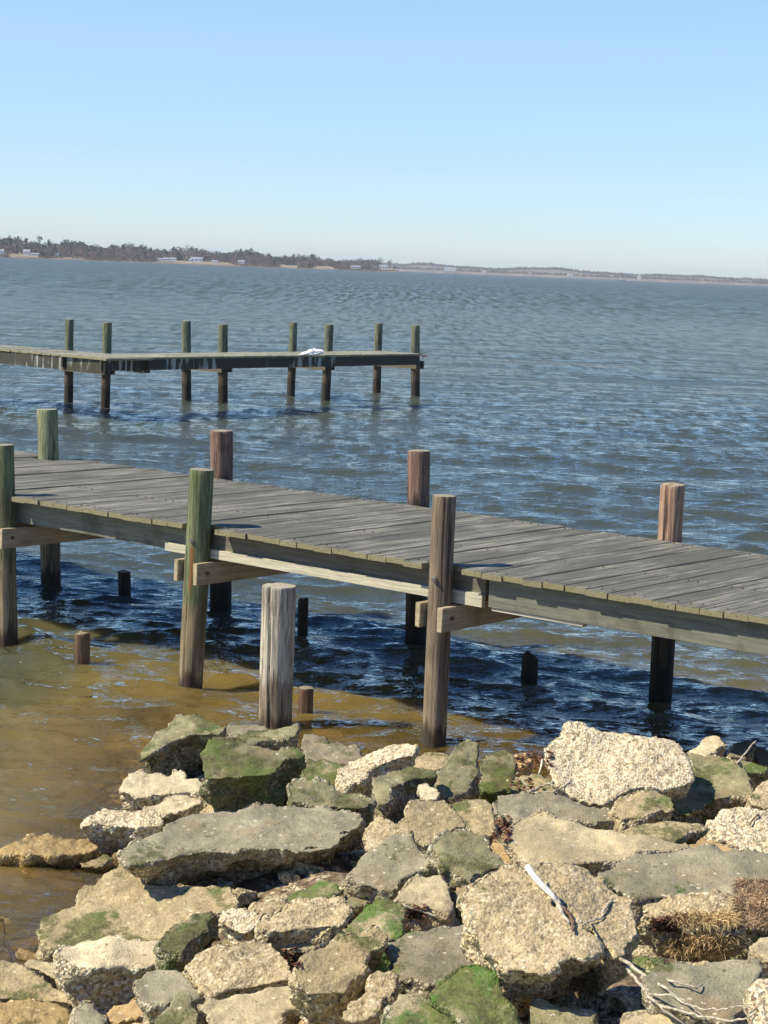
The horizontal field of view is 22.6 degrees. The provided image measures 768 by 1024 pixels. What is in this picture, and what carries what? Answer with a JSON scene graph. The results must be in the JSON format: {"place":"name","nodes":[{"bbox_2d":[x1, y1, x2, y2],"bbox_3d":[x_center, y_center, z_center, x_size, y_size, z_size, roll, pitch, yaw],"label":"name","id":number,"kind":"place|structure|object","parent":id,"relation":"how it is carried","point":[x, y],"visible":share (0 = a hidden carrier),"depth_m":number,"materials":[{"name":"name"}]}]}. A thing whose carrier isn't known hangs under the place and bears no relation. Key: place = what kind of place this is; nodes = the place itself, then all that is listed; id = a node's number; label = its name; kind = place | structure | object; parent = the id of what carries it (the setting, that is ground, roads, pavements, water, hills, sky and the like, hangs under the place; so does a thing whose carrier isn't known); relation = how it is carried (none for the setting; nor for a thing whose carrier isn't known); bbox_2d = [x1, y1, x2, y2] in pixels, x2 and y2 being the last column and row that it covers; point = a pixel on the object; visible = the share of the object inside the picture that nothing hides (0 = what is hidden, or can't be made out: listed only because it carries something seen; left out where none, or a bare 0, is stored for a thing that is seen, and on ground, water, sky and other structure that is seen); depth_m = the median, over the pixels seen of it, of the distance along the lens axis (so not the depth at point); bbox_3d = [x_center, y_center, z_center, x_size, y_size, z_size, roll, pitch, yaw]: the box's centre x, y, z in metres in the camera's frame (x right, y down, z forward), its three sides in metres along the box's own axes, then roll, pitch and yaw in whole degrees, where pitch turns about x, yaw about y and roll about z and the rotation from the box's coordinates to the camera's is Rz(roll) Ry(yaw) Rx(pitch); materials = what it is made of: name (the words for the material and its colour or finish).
{"place":"outdoors","nodes":[
{"label":"outdoors","id":0,"kind":"place"},
{"bbox_2d":[6,252,396,271],"bbox_3d":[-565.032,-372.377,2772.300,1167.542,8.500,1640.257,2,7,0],"label":"headland ground","id":1,"kind":"structure","parent":0,"point":[18,255],"depth_m":2380.75,"materials":[{"name":"soil"}]},
{"bbox_2d":[23,249,30,255],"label":"house","id":2,"kind":"structure","parent":1,"relation":"on","point":[26,252],"depth_m":2045.64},
{"bbox_2d":[190,257,202,262],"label":"house","id":3,"kind":"structure","parent":1,"relation":"on","point":[198,259],"depth_m":2355.73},
{"bbox_2d":[379,265,386,269],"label":"house","id":4,"kind":"structure","parent":1,"relation":"on","point":[382,267],"depth_m":2696.32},
{"bbox_2d":[0,257,767,963],"bbox_3d":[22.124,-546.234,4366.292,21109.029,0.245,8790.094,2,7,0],"label":"water","id":5,"kind":"structure","parent":0,"point":[602,405],"depth_m":34.06,"materials":[{"name":"liquid"}]},
{"bbox_2d":[0,833,97,881],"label":"rock","id":6,"kind":"object","parent":5,"relation":"in","point":[47,850],"visible":0.74,"depth_m":10.11,"materials":[{"name":"brown stone"}]},
{"bbox_2d":[0,319,426,407],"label":"pier","id":7,"kind":"structure","parent":5,"relation":"in","point":[106,364],"depth_m":42.14,"materials":[{"name":"wood"}]},
{"bbox_2d":[299,348,323,355],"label":"plastic bag","id":8,"kind":"object","parent":7,"relation":"on","point":[312,352],"visible":1,"depth_m":42.38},
{"bbox_2d":[0,409,767,755],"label":"pier","id":9,"kind":"structure","parent":5,"relation":"in","point":[444,565],"depth_m":14.32,"materials":[{"name":"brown wood"}]},
{"bbox_2d":[520,650,537,682],"bbox_3d":[1.130,1.671,15.236,0.160,1.172,0.159,2,7,0],"label":"post stump","id":10,"kind":"object","parent":5,"relation":"in","point":[529,670],"visible":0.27,"depth_m":15.13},
{"bbox_2d":[0,699,767,1023],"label":"shore ground","id":11,"kind":"structure","parent":0,"point":[263,886],"depth_m":14.31,"materials":[{"name":"soil"}]},
{"bbox_2d":[15,948,36,965],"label":"rock","id":12,"kind":"object","parent":11,"relation":"on","point":[22,955],"visible":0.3,"depth_m":8.78,"materials":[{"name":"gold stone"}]},
{"bbox_2d":[0,997,69,1023],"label":"rock","id":13,"kind":"object","parent":11,"relation":"on","point":[30,1010],"visible":0.96,"depth_m":7.62,"materials":[{"name":"brown stone"}]},
{"bbox_2d":[0,960,72,1013],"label":"rock","id":14,"kind":"object","parent":11,"relation":"on","point":[19,981],"visible":0.59,"depth_m":8.05,"materials":[{"name":"stone"}]},
{"bbox_2d":[24,959,64,992],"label":"rock","id":15,"kind":"object","parent":11,"relation":"on","point":[43,970],"visible":0.16,"depth_m":8.26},
{"bbox_2d":[6,865,85,915],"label":"water","id":16,"kind":"structure","parent":11,"relation":"on","point":[62,893],"depth_m":9.87,"materials":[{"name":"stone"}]},
{"bbox_2d":[74,631,89,663],"bbox_3d":[-2.401,1.523,15.267,0.141,1.173,0.134,2,7,0],"label":"post stump","id":17,"kind":"object","parent":11,"relation":"on","point":[81,647],"visible":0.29,"depth_m":15.16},
{"bbox_2d":[68,1000,107,1023],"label":"rock","id":18,"kind":"object","parent":11,"relation":"on","point":[84,1012],"visible":1,"depth_m":7.37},
{"bbox_2d":[80,854,112,877],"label":"rock","id":19,"kind":"object","parent":11,"relation":"on","point":[102,863],"visible":0.95,"depth_m":10.08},
{"bbox_2d":[53,935,158,1010],"bbox_3d":[-1.083,1.947,7.885,0.543,0.387,0.276,2,7,0],"label":"rock","id":20,"kind":"object","parent":11,"relation":"on","point":[107,971],"visible":0.59,"depth_m":7.82,"materials":[{"name":"stone"}]},
{"bbox_2d":[80,808,163,857],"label":"rock","id":21,"kind":"object","parent":11,"relation":"on","point":[107,831],"visible":0.74,"depth_m":10.35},
{"bbox_2d":[118,570,130,596],"bbox_3d":[-2.487,1.127,18.523,0.173,1.142,0.129,2,7,0],"label":"post stump","id":22,"kind":"object","parent":11,"relation":"on","point":[124,582],"visible":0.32,"depth_m":18.42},
{"bbox_2d":[107,997,142,1023],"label":"rock","id":23,"kind":"object","parent":11,"relation":"on","point":[130,1012],"visible":0.71,"depth_m":7.48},
{"bbox_2d":[35,867,240,961],"bbox_3d":[-1.132,1.968,8.714,0.740,0.503,0.767,7,9,33],"label":"rock","id":24,"kind":"object","parent":11,"relation":"on","point":[121,901],"visible":0.41,"depth_m":8.74,"materials":[{"name":"stone"}]},
{"bbox_2d":[118,769,201,811],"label":"rock","id":25,"kind":"object","parent":11,"relation":"on","point":[139,789],"visible":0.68,"depth_m":11.10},
{"bbox_2d":[132,970,205,1023],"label":"rock","id":26,"kind":"object","parent":11,"relation":"on","point":[154,991],"visible":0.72,"depth_m":7.34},
{"bbox_2d":[143,795,202,825],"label":"rock","id":27,"kind":"object","parent":11,"relation":"on","point":[173,808],"visible":0.51,"depth_m":10.55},
{"bbox_2d":[150,990,198,1023],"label":"rock","id":28,"kind":"object","parent":11,"relation":"on","point":[180,1010],"visible":1,"depth_m":6.92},
{"bbox_2d":[139,713,226,776],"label":"rock","id":29,"kind":"object","parent":11,"relation":"on","point":[179,742],"visible":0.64,"depth_m":11.59,"materials":[{"name":"stone"}]},
{"bbox_2d":[153,911,218,971],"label":"rock","id":30,"kind":"object","parent":11,"relation":"on","point":[178,947],"visible":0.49,"depth_m":7.80,"materials":[{"name":"stone"}]},
{"bbox_2d":[199,804,251,813],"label":"rock","id":31,"kind":"object","parent":11,"relation":"on","point":[208,809],"visible":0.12,"depth_m":10.33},
{"bbox_2d":[220,939,233,946],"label":"rock","id":32,"kind":"object","parent":11,"relation":"on","point":[225,943],"visible":0.16,"depth_m":8.13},
{"bbox_2d":[182,939,291,1023],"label":"rock","id":33,"kind":"object","parent":11,"relation":"on","point":[218,972],"visible":0.54,"depth_m":7.42,"materials":[{"name":"stone"}]},
{"bbox_2d":[218,908,261,945],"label":"rock","id":34,"kind":"object","parent":11,"relation":"on","point":[235,925],"visible":0.67,"depth_m":8.10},
{"bbox_2d":[116,802,365,885],"bbox_3d":[-0.690,1.616,9.219,1.243,0.373,0.634,0,7,-16],"label":"rock","id":35,"kind":"object","parent":11,"relation":"on","point":[254,840],"visible":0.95,"depth_m":9.09,"materials":[{"name":"stone"}]},
{"bbox_2d":[226,725,266,738],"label":"rock","id":36,"kind":"object","parent":11,"relation":"on","point":[233,731],"visible":0.14,"depth_m":12.65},
{"bbox_2d":[197,986,301,1023],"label":"rock","id":37,"kind":"object","parent":11,"relation":"on","point":[270,1005],"visible":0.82,"depth_m":6.94,"materials":[{"name":"stone"}]},
{"bbox_2d":[198,737,305,810],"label":"rock","id":38,"kind":"object","parent":11,"relation":"on","point":[239,773],"visible":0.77,"depth_m":10.35,"materials":[{"name":"stone"}]},
{"bbox_2d":[248,893,288,920],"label":"rock","id":39,"kind":"object","parent":11,"relation":"on","point":[274,906],"visible":0.27,"depth_m":8.24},
{"bbox_2d":[258,583,296,729],"bbox_3d":[-0.758,1.448,13.432,0.242,1.912,0.239,2,7,0],"label":"mooring post","id":40,"kind":"object","parent":11,"relation":"on","point":[278,612],"visible":0.56,"depth_m":13.28,"materials":[{"name":"wood"}]},
{"bbox_2d":[280,943,323,970],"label":"rock","id":41,"kind":"object","parent":11,"relation":"on","point":[303,948],"visible":0.23,"depth_m":7.65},
{"bbox_2d":[297,597,308,635],"bbox_3d":[-0.708,1.371,16.562,0.106,1.286,0.093,2,7,0],"label":"post stump","id":42,"kind":"object","parent":11,"relation":"on","point":[302,626],"visible":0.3,"depth_m":16.47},
{"bbox_2d":[254,895,353,955],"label":"rock","id":43,"kind":"object","parent":11,"relation":"on","point":[320,921],"visible":0.56,"depth_m":7.68,"materials":[{"name":"stone"}]},
{"bbox_2d":[297,686,313,749],"bbox_3d":[-0.581,1.804,13.904,0.113,1.101,0.113,2,7,0],"label":"post stump","id":44,"kind":"object","parent":11,"relation":"on","point":[305,701],"visible":0.31,"depth_m":13.81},
{"bbox_2d":[285,878,341,904],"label":"rock","id":45,"kind":"object","parent":11,"relation":"on","point":[321,887],"visible":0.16,"depth_m":8.10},
{"bbox_2d":[298,1017,335,1023],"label":"rock","id":46,"kind":"object","parent":11,"relation":"on","point":[313,1021],"visible":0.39,"depth_m":6.83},
{"bbox_2d":[300,758,344,786],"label":"rock","id":47,"kind":"object","parent":11,"relation":"on","point":[324,769],"visible":0.28,"depth_m":10.83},
{"bbox_2d":[286,776,376,825],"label":"rock","id":48,"kind":"object","parent":11,"relation":"on","point":[313,792],"visible":0.56,"depth_m":9.91,"materials":[{"name":"stone"}]},
{"bbox_2d":[301,734,361,765],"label":"rock","id":49,"kind":"object","parent":11,"relation":"on","point":[314,747],"visible":0.37,"depth_m":12.14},
{"bbox_2d":[288,925,387,1023],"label":"rock","id":50,"kind":"object","parent":11,"relation":"on","point":[327,982],"visible":0.82,"depth_m":6.82,"materials":[{"name":"stone"}]},
{"bbox_2d":[344,892,371,922],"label":"rock","id":51,"kind":"object","parent":11,"relation":"on","point":[357,904],"visible":0.25,"depth_m":8.11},
{"bbox_2d":[0,747,730,1023],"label":"rubble","id":52,"kind":"object","parent":11,"relation":"on","point":[646,957],"visible":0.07,"depth_m":9.20,"materials":[{"name":"stone"}]},
{"bbox_2d":[236,723,300,750],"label":"rock","id":53,"kind":"object","parent":52,"relation":"on","point":[277,739],"visible":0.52,"depth_m":11.73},
{"bbox_2d":[607,790,673,831],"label":"rock","id":54,"kind":"object","parent":52,"relation":"on","point":[637,808],"visible":0.61,"depth_m":9.73,"materials":[{"name":"stone"}]},
{"bbox_2d":[342,971,402,1023],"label":"rock","id":55,"kind":"object","parent":11,"relation":"on","point":[383,990],"visible":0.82,"depth_m":6.67,"materials":[{"name":"stone"}]},
{"bbox_2d":[346,896,406,972],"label":"rock","id":56,"kind":"object","parent":11,"relation":"on","point":[387,915],"visible":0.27,"depth_m":7.40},
{"bbox_2d":[335,743,420,797],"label":"rock","id":57,"kind":"object","parent":11,"relation":"on","point":[357,775],"visible":0.61,"depth_m":10.86,"materials":[{"name":"stone"}]},
{"bbox_2d":[360,816,397,853],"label":"rock","id":58,"kind":"object","parent":11,"relation":"on","point":[379,830],"visible":0.26,"depth_m":9.18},
{"bbox_2d":[344,830,435,903],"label":"rock","id":59,"kind":"object","parent":11,"relation":"on","point":[390,866],"visible":0.52,"depth_m":8.19,"materials":[{"name":"stone"}]},
{"bbox_2d":[371,766,437,822],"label":"rock","id":60,"kind":"object","parent":11,"relation":"on","point":[394,793],"visible":0.45,"depth_m":10.30,"materials":[{"name":"stone"}]},
{"bbox_2d":[380,993,452,1023],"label":"rock","id":61,"kind":"object","parent":11,"relation":"on","point":[413,1008],"visible":0.95,"depth_m":6.22,"materials":[{"name":"stone"}]},
{"bbox_2d":[393,873,455,931],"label":"rock","id":62,"kind":"object","parent":11,"relation":"on","point":[431,892],"visible":0.59,"depth_m":7.88,"materials":[{"name":"stone"}]},
{"bbox_2d":[384,925,468,998],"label":"rock","id":63,"kind":"object","parent":11,"relation":"on","point":[422,962],"visible":0.29,"depth_m":6.98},
{"bbox_2d":[416,783,439,800],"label":"rock","id":64,"kind":"object","parent":11,"relation":"on","point":[425,791],"visible":0.51,"depth_m":10.03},
{"bbox_2d":[396,799,465,853],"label":"rock","id":65,"kind":"object","parent":11,"relation":"on","point":[425,821],"visible":0.35,"depth_m":8.81,"materials":[{"name":"stone"}]},
{"bbox_2d":[413,752,448,771],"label":"rock","id":66,"kind":"object","parent":11,"relation":"on","point":[435,761],"visible":0.21,"depth_m":11.86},
{"bbox_2d":[433,739,482,803],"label":"rock","id":67,"kind":"object","parent":11,"relation":"on","point":[459,774],"visible":0.59,"depth_m":10.59,"materials":[{"name":"stone"}]},
{"bbox_2d":[451,887,466,925],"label":"rock","id":68,"kind":"object","parent":11,"relation":"on","point":[456,894],"visible":0.27,"depth_m":8.02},
{"bbox_2d":[425,828,508,899],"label":"rock","id":69,"kind":"object","parent":11,"relation":"on","point":[462,858],"visible":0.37,"depth_m":8.16,"materials":[{"name":"stone"}]},
{"bbox_2d":[428,964,519,1023],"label":"rock","id":70,"kind":"object","parent":11,"relation":"on","point":[467,994],"visible":0.99,"depth_m":6.24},
{"bbox_2d":[449,799,498,846],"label":"rock","id":71,"kind":"object","parent":11,"relation":"on","point":[477,816],"visible":0.37,"depth_m":9.31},
{"bbox_2d":[282,750,679,970],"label":"dead leaves","id":72,"kind":"object","parent":11,"relation":"on","point":[412,913],"visible":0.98,"depth_m":7.87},
{"bbox_2d":[402,903,436,916],"bbox_3d":[0.145,1.618,7.829,0.152,0.036,0.028,5,8,20],"label":"twig","id":73,"kind":"object","parent":72,"relation":"on","point":[409,907],"visible":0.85,"depth_m":7.83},
{"bbox_2d":[478,749,518,803],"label":"rock","id":74,"kind":"object","parent":11,"relation":"on","point":[498,770],"visible":0.56,"depth_m":11.03,"materials":[{"name":"stone"}]},
{"bbox_2d":[490,839,509,864],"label":"rock","id":75,"kind":"object","parent":11,"relation":"on","point":[497,847],"visible":0.14,"depth_m":8.90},
{"bbox_2d":[514,753,532,779],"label":"rock","id":76,"kind":"object","parent":11,"relation":"on","point":[521,772],"visible":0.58,"depth_m":11.96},
{"bbox_2d":[506,774,553,793],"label":"rock","id":77,"kind":"object","parent":11,"relation":"on","point":[538,780],"visible":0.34,"depth_m":10.97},
{"bbox_2d":[529,781,553,792],"bbox_3d":[0.872,1.502,10.429,0.108,0.236,0.938,3,7,9],"label":"twig","id":78,"kind":"object","parent":77,"relation":"on","point":[537,788],"visible":0.97,"depth_m":10.37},
{"bbox_2d":[456,864,604,1017],"bbox_3d":[0.454,1.521,6.576,0.449,0.574,0.728,0,8,-18],"label":"rock","id":79,"kind":"object","parent":11,"relation":"on","point":[523,941],"visible":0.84,"depth_m":6.42,"materials":[{"name":"stone"}]},
{"bbox_2d":[524,864,574,931],"bbox_3d":[0.594,1.300,6.523,0.097,0.146,0.306,-2,8,-30],"label":"driftwood stick","id":80,"kind":"object","parent":79,"relation":"on","point":[543,886],"visible":1,"depth_m":6.53,"materials":[{"name":"wood"}]},
{"bbox_2d":[491,790,614,830],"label":"rock","id":81,"kind":"object","parent":11,"relation":"on","point":[523,804],"visible":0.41,"depth_m":9.82,"materials":[{"name":"stone"}]},
{"bbox_2d":[528,996,598,1023],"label":"rock","id":82,"kind":"object","parent":11,"relation":"on","point":[542,1011],"visible":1,"depth_m":6.26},
{"bbox_2d":[533,861,639,997],"bbox_3d":[0.694,1.516,6.753,0.373,0.526,0.629,0,8,-20],"label":"rock","id":83,"kind":"object","parent":11,"relation":"on","point":[583,894],"visible":0.6,"depth_m":6.66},
{"bbox_2d":[582,898,613,924],"bbox_3d":[0.720,1.378,6.568,0.031,0.042,0.305,6,8,26],"label":"twig","id":84,"kind":"object","parent":83,"relation":"on","point":[604,909],"visible":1,"depth_m":6.61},
{"bbox_2d":[501,809,690,876],"bbox_3d":[0.957,1.606,8.722,0.864,0.394,0.486,2,7,0],"label":"rock","id":85,"kind":"object","parent":11,"relation":"on","point":[538,836],"visible":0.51,"depth_m":8.67,"materials":[{"name":"stone"}]},
{"bbox_2d":[544,721,694,808],"bbox_3d":[1.249,1.431,10.499,0.825,0.476,0.633,-1,8,-22],"label":"rock","id":86,"kind":"object","parent":11,"relation":"on","point":[600,769],"visible":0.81,"depth_m":10.41,"materials":[{"name":"stone"}]},
{"bbox_2d":[553,780,572,792],"bbox_3d":[0.927,1.454,10.139,0.040,0.048,0.332,5,8,23],"label":"twig","id":87,"kind":"object","parent":86,"relation":"on","point":[555,790],"visible":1,"depth_m":10.18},
{"bbox_2d":[618,821,708,844],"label":"rock","id":88,"kind":"object","parent":11,"relation":"on","point":[680,832],"visible":0.28,"depth_m":9.01,"materials":[{"name":"stone"}]},
{"bbox_2d":[620,1010,738,1023],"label":"rock","id":89,"kind":"object","parent":11,"relation":"on","point":[640,1017],"visible":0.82,"depth_m":6.06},
{"bbox_2d":[597,843,767,945],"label":"rock","id":90,"kind":"object","parent":11,"relation":"on","point":[640,880],"visible":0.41,"depth_m":7.90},
{"bbox_2d":[728,874,767,932],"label":"grass tuft","id":91,"kind":"object","parent":90,"relation":"on","point":[750,904],"visible":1,"depth_m":7.45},
{"bbox_2d":[637,889,747,962],"bbox_3d":[1.142,1.551,7.140,0.396,0.291,0.221,2,7,0],"label":"rock","id":92,"kind":"object","parent":11,"relation":"on","point":[713,899],"visible":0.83,"depth_m":7.12,"materials":[{"name":"stone"}]},
{"bbox_2d":[666,906,749,934],"bbox_3d":[1.190,1.492,7.031,0.336,0.122,0.144,2,7,0],"label":"grass tuft","id":93,"kind":"object","parent":92,"relation":"on","point":[731,918],"visible":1,"depth_m":7.05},
{"bbox_2d":[665,930,752,963],"bbox_3d":[1.292,1.627,7.197,0.503,0.245,0.289,-4,10,-42],"label":"grass tuft","id":94,"kind":"object","parent":92,"relation":"on","point":[708,948],"visible":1,"depth_m":7.07,"materials":[{"name":"plant"}]},
{"bbox_2d":[640,959,763,1023],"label":"rock","id":95,"kind":"object","parent":11,"relation":"on","point":[726,983],"visible":0.83,"depth_m":6.13,"materials":[{"name":"stone"}]},
{"bbox_2d":[618,957,755,1023],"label":"dry branch","id":96,"kind":"object","parent":95,"relation":"on","point":[635,967],"visible":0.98,"depth_m":6.03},
{"bbox_2d":[687,735,726,756],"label":"rock","id":97,"kind":"object","parent":11,"relation":"on","point":[712,745],"visible":0.33,"depth_m":11.83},
{"bbox_2d":[684,837,731,851],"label":"rock","id":98,"kind":"object","parent":11,"relation":"on","point":[722,847],"visible":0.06,"depth_m":8.91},
{"bbox_2d":[671,752,753,823],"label":"rock","id":99,"kind":"object","parent":11,"relation":"on","point":[718,784],"visible":0.74,"depth_m":10.58,"materials":[{"name":"stone"}]},
{"bbox_2d":[736,741,755,763],"bbox_3d":[2.040,1.355,10.849,0.126,0.128,0.019,-1,8,-26],"label":"twig","id":100,"kind":"object","parent":99,"relation":"on","point":[741,758],"visible":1,"depth_m":10.85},
{"bbox_2d":[705,806,767,852],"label":"rock","id":101,"kind":"object","parent":11,"relation":"on","point":[731,828],"visible":0.47,"depth_m":9.24,"materials":[{"name":"stone"}]},
{"bbox_2d":[726,741,755,762],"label":"rock","id":102,"kind":"object","parent":11,"relation":"on","point":[737,750],"visible":0.49,"depth_m":12.37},
{"bbox_2d":[731,884,767,959],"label":"rock","id":103,"kind":"object","parent":11,"relation":"on","point":[754,935],"visible":0.24,"depth_m":7.36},
{"bbox_2d":[740,761,767,790],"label":"rock","id":104,"kind":"object","parent":11,"relation":"on","point":[757,774],"visible":0.27,"depth_m":11.25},
{"bbox_2d":[743,978,767,1023],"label":"rock","id":105,"kind":"object","parent":11,"relation":"on","point":[756,993],"visible":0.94,"depth_m":5.74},
{"bbox_2d":[745,780,767,810],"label":"rock","id":106,"kind":"object","parent":11,"relation":"on","point":[757,798],"visible":0.38,"depth_m":10.38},
{"bbox_2d":[747,937,767,978],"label":"rock","id":107,"kind":"object","parent":11,"relation":"on","point":[758,949],"visible":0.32,"depth_m":6.70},
{"bbox_2d":[753,747,767,766],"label":"rock","id":108,"kind":"object","parent":11,"relation":"on","point":[761,756],"visible":0.25,"depth_m":12.42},
{"bbox_2d":[0,0,767,280],"label":"sky","id":109,"kind":"structure","parent":0,"point":[624,136],"materials":[{"name":"blue"}]},
{"bbox_2d":[388,265,767,285],"bbox_3d":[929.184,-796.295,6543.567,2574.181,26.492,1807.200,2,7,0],"label":"opposite shore ground","id":110,"kind":"structure","parent":0,"point":[565,276],"depth_m":5729.05,"materials":[{"name":"soil"}]},
{"bbox_2d":[0,236,767,283],"bbox_3d":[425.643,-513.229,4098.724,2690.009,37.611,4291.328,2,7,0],"label":"bare wood","id":111,"kind":"object","parent":110,"relation":"on","point":[117,253],"visible":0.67,"depth_m":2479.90,"materials":[{"name":"plant"}]},
{"bbox_2d":[444,267,455,270],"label":"house","id":112,"kind":"structure","parent":110,"relation":"on","point":[449,269],"depth_m":5673.52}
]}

